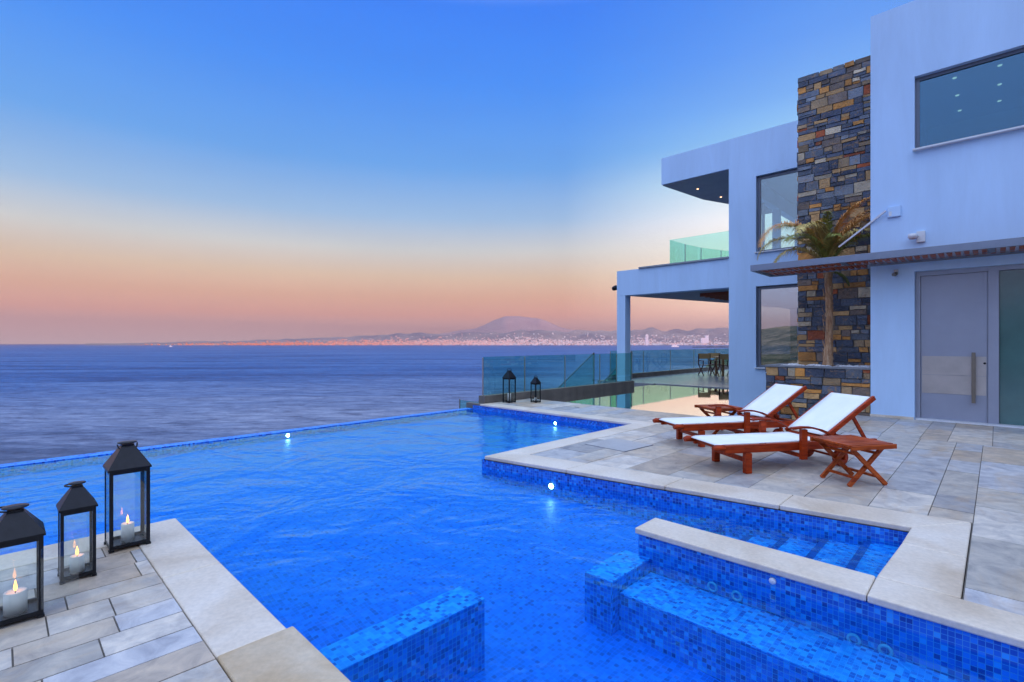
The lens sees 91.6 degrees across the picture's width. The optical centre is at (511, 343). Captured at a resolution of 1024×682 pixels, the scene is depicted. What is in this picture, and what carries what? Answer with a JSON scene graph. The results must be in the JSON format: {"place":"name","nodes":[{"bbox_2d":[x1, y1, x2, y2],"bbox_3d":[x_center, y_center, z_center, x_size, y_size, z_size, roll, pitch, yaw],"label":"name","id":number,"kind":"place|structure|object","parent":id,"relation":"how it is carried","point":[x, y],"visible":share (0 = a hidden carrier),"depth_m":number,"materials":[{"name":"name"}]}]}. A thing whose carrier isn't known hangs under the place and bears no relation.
{"place":"outdoors","nodes":[
{"label":"outdoors","id":0,"kind":"place"},
{"bbox_2d":[0,545,230,681],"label":"lantern deck paving","id":1,"kind":"structure","parent":0,"point":[157,638],"depth_m":2.33,"materials":[{"name":"grey stone"}]},
{"bbox_2d":[0,503,45,625],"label":"candle lantern","id":2,"kind":"object","parent":1,"relation":"on","point":[20,524],"visible":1,"depth_m":2.44,"materials":[{"name":"black metal"}]},
{"bbox_2d":[56,481,97,584],"bbox_3d":[-2.527,1.075,2.896,0.171,0.543,0.171,0,0,44],"label":"candle lantern","id":3,"kind":"object","parent":1,"relation":"on","point":[77,497],"visible":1,"depth_m":2.87,"materials":[{"name":"black metal"}]},
{"bbox_2d":[103,440,151,552],"bbox_3d":[-2.586,1.001,3.351,0.231,0.688,0.231,0,0,44],"label":"candle lantern","id":4,"kind":"object","parent":1,"relation":"on","point":[127,457],"visible":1,"depth_m":3.31,"materials":[{"name":"black metal"}]},
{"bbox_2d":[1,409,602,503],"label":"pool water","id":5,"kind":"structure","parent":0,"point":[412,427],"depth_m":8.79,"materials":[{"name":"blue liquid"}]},
{"bbox_2d":[0,344,789,463],"bbox_3d":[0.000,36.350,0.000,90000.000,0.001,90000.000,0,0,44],"label":"sea","id":6,"kind":"structure","parent":0,"point":[59,400],"depth_m":453.56,"materials":[{"name":"liquid"}]},
{"bbox_2d":[85,327,789,344],"bbox_3d":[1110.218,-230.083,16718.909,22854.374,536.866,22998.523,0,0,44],"label":"coast hills","id":7,"kind":"structure","parent":0,"point":[775,337],"depth_m":13076.57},
{"bbox_2d":[128,333,763,344],"bbox_3d":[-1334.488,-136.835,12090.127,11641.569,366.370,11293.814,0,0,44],"label":"city","id":8,"kind":"object","parent":7,"relation":"on","point":[498,342],"visible":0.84,"depth_m":11368.29},
{"bbox_2d":[645,334,647,344],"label":"tower block","id":9,"kind":"structure","parent":7,"relation":"on","point":[646,339],"depth_m":10284.48,"materials":[{"name":"white paint"}]},
{"bbox_2d":[700,335,708,342],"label":"hillside building","id":10,"kind":"structure","parent":7,"relation":"on","point":[705,339],"depth_m":9979.49,"materials":[{"name":"white paint"}]},
{"bbox_2d":[0,0,913,343],"label":"sky","id":11,"kind":"structure","parent":0,"point":[171,170],"materials":[{"name":"blue"}]},
{"bbox_2d":[11,422,993,681],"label":"deck base","id":12,"kind":"object","parent":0,"point":[869,504],"visible":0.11,"depth_m":3.00,"materials":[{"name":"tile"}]},
{"bbox_2d":[0,403,1023,681],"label":"swimming pool","id":13,"kind":"structure","parent":12,"relation":"in","point":[410,555],"depth_m":3.64,"materials":[{"name":"tile"}]},
{"bbox_2d":[466,402,480,407],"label":"edge block","id":14,"kind":"structure","parent":13,"relation":"attached to","point":[469,404],"depth_m":11.35,"materials":[{"name":"stone"}]},
{"bbox_2d":[479,354,633,403],"bbox_3d":[1.568,0.975,13.621,0.200,1.350,6.480,0,0,44],"label":"glass railing","id":15,"kind":"object","parent":12,"relation":"attached to","point":[524,394],"visible":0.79,"depth_m":13.06,"materials":[{"name":"glass"}]},
{"bbox_2d":[439,316,573,334],"bbox_3d":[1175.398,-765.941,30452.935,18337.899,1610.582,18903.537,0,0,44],"label":"mountain","id":16,"kind":"structure","parent":0,"point":[506,324],"depth_m":27195.98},
{"bbox_2d":[597,369,728,388],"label":"terrace floor","id":17,"kind":"structure","parent":0,"point":[695,379],"depth_m":18.21,"materials":[{"name":"grey tile"}]},
{"bbox_2d":[602,351,631,382],"bbox_3d":[3.426,1.743,18.086,0.040,2.933,3.527,0,0,44],"label":"stair railing","id":18,"kind":"object","parent":17,"relation":"on","point":[615,368],"visible":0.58,"depth_m":19.30,"materials":[{"name":"grey metal"}]},
{"bbox_2d":[608,350,727,379],"bbox_3d":[8.220,0.960,23.319,0.200,1.380,13.100,0,0,44],"label":"glass railing","id":19,"kind":"object","parent":17,"relation":"on","point":[646,374],"visible":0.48,"depth_m":21.42,"materials":[{"name":"glass"}]},
{"bbox_2d":[698,354,714,375],"bbox_3d":[8.292,0.890,21.227,0.550,0.921,0.520,0,0,-3],"label":"directors chair","id":20,"kind":"object","parent":17,"relation":"on","point":[703,356],"visible":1,"depth_m":21.42,"materials":[{"name":"brown wood"}]},
{"bbox_2d":[708,353,721,373],"bbox_3d":[9.091,0.890,22.263,0.550,0.921,0.520,0,0,8],"label":"directors chair","id":21,"kind":"object","parent":17,"relation":"on","point":[714,354],"visible":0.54,"depth_m":22.47,"materials":[{"name":"brown wood"}]},
{"bbox_2d":[714,354,728,375],"bbox_3d":[8.794,0.890,20.739,0.550,0.921,0.520,0,0,3],"label":"directors chair","id":22,"kind":"object","parent":17,"relation":"on","point":[723,356],"visible":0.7,"depth_m":20.51,"materials":[{"name":"brown wood"}]},
{"bbox_2d":[712,356,761,375],"bbox_3d":[9.565,0.950,21.244,1.700,0.800,0.900,0,0,0],"label":"dining table","id":23,"kind":"object","parent":17,"relation":"on","point":[717,357],"visible":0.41,"depth_m":20.91,"materials":[{"name":"brown wood"}]},
{"bbox_2d":[617,0,1023,428],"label":"villa","id":24,"kind":"object","parent":17,"relation":"on","point":[917,114],"visible":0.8,"depth_m":8.96,"materials":[{"name":"paint"}]},
{"bbox_2d":[754,169,796,252],"bbox_3d":[7.985,-3.785,13.931,2.210,2.270,0.270,0,0,44],"label":"window frame","id":25,"kind":"structure","parent":24,"relation":"in","point":[760,178],"depth_m":14.67,"materials":[{"name":"metal"}]},
{"bbox_2d":[754,284,797,368],"bbox_3d":[7.985,-0.475,13.931,2.210,2.410,0.270,0,0,44],"label":"window frame","id":26,"kind":"structure","parent":24,"relation":"in","point":[760,288],"depth_m":14.69,"materials":[{"name":"metal"}]},
{"bbox_2d":[838,205,900,247],"bbox_3d":[6.639,-2.174,9.303,0.119,0.612,0.990,0,0,-39],"label":"bracket box","id":27,"kind":"object","parent":24,"relation":"attached to","point":[894,211],"visible":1,"depth_m":9.05,"materials":[{"name":"white plastic"}]},
{"bbox_2d":[907,231,924,242],"bbox_3d":[7.091,-1.875,8.743,0.280,0.190,0.149,0,0,-8],"label":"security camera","id":28,"kind":"object","parent":24,"relation":"attached to","point":[918,236],"visible":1,"depth_m":8.71,"materials":[{"name":"white plastic"}]},
{"bbox_2d":[921,272,987,422],"bbox_3d":[7.584,0.063,8.569,0.860,2.515,0.140,0,0,44],"label":"front door","id":29,"kind":"structure","parent":24,"relation":"in","point":[954,307],"depth_m":8.56,"materials":[{"name":"wood"}]},
{"bbox_2d":[912,47,1023,151],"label":"window frame","id":30,"kind":"structure","parent":24,"relation":"in","point":[984,97],"depth_m":8.41,"materials":[{"name":"metal"}]},
{"bbox_2d":[537,384,804,421],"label":"reflecting pool water","id":31,"kind":"structure","parent":0,"point":[675,399],"depth_m":12.47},
{"bbox_2d":[487,460,970,597],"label":"deck body","id":32,"kind":"structure","parent":0,"point":[738,503],"depth_m":4.37,"materials":[{"name":"stone"}]},
{"bbox_2d":[495,398,1023,615],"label":"pool deck paving","id":33,"kind":"structure","parent":0,"point":[995,576],"depth_m":5.30,"materials":[{"name":"grey stone"}]},
{"bbox_2d":[502,369,515,402],"bbox_3d":[-0.063,0.959,11.441,0.231,0.774,0.231,0,0,44],"label":"candle lantern","id":34,"kind":"object","parent":33,"relation":"on","point":[509,375],"visible":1,"depth_m":11.40,"materials":[{"name":"black metal"}]},
{"bbox_2d":[530,375,540,402],"bbox_3d":[0.545,1.041,11.464,0.181,0.613,0.181,0,0,44],"label":"candle lantern","id":35,"kind":"object","parent":33,"relation":"on","point":[535,381],"visible":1,"depth_m":11.44,"materials":[{"name":"black metal"}]},
{"bbox_2d":[586,438,652,451],"bbox_3d":[1.428,1.352,6.653,0.636,0.016,0.654,0,0,-42],"label":"floor tile","id":36,"kind":"object","parent":33,"relation":"on","point":[619,445],"visible":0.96,"depth_m":6.63,"materials":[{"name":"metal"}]},
{"bbox_2d":[694,404,741,434],"bbox_3d":[3.132,1.155,7.554,0.500,0.414,0.502,0,0,-12],"label":"folding table","id":37,"kind":"object","parent":33,"relation":"on","point":[701,407],"visible":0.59,"depth_m":7.44,"materials":[{"name":"red wood"}]},
{"bbox_2d":[652,383,806,446],"bbox_3d":[3.016,0.964,6.907,2.026,0.770,0.675,0,0,-12],"label":"sun lounger","id":38,"kind":"object","parent":33,"relation":"on","point":[772,400],"visible":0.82,"depth_m":6.84,"materials":[{"name":"white fabric"}]},
{"bbox_2d":[683,391,876,473],"bbox_3d":[2.989,0.964,5.580,2.026,0.770,0.675,0,0,-12],"label":"sun lounger","id":39,"kind":"object","parent":33,"relation":"on","point":[831,413],"visible":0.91,"depth_m":5.51,"materials":[{"name":"white fabric"}]},
{"bbox_2d":[810,435,896,486],"bbox_3d":[3.339,1.155,4.899,0.500,0.414,0.502,0,0,-12],"label":"folding table","id":40,"kind":"object","parent":33,"relation":"on","point":[853,444],"visible":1,"depth_m":4.80,"materials":[{"name":"red wood"}]},
{"bbox_2d":[779,359,797,363],"bbox_3d":[8.774,0.905,14.621,1.600,0.850,0.500,0,0,44],"label":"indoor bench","id":41,"kind":"object","parent":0,"point":[793,361],"visible":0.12,"depth_m":14.87,"materials":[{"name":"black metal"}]},
{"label":"lower landing","id":42,"kind":"structure","parent":0,"visible":0},
{"bbox_2d":[557,352,594,387],"bbox_3d":[1.284,1.827,14.520,0.040,3.101,3.827,0,0,44],"label":"stair railing","id":43,"kind":"object","parent":42,"relation":"on","point":[562,383],"visible":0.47,"depth_m":15.73,"materials":[{"name":"grey metal"}]},
{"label":"reflecting pool floor","id":44,"kind":"structure","parent":0,"visible":0},
{"bbox_2d":[765,363,870,415],"bbox_3d":[6.451,1.093,10.377,1.845,1.315,1.318,0,0,44],"label":"stone planter","id":45,"kind":"object","parent":44,"relation":"on","point":[819,381],"visible":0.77,"depth_m":9.89,"materials":[{"name":"stone"}]},
{"bbox_2d":[757,197,870,365],"bbox_3d":[6.388,-1.155,10.017,2.732,3.299,1.265,0,0,18],"label":"palm tree","id":46,"kind":"object","parent":45,"relation":"in","point":[826,243],"visible":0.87,"depth_m":10.20,"materials":[{"name":"green plant"}]}
]}

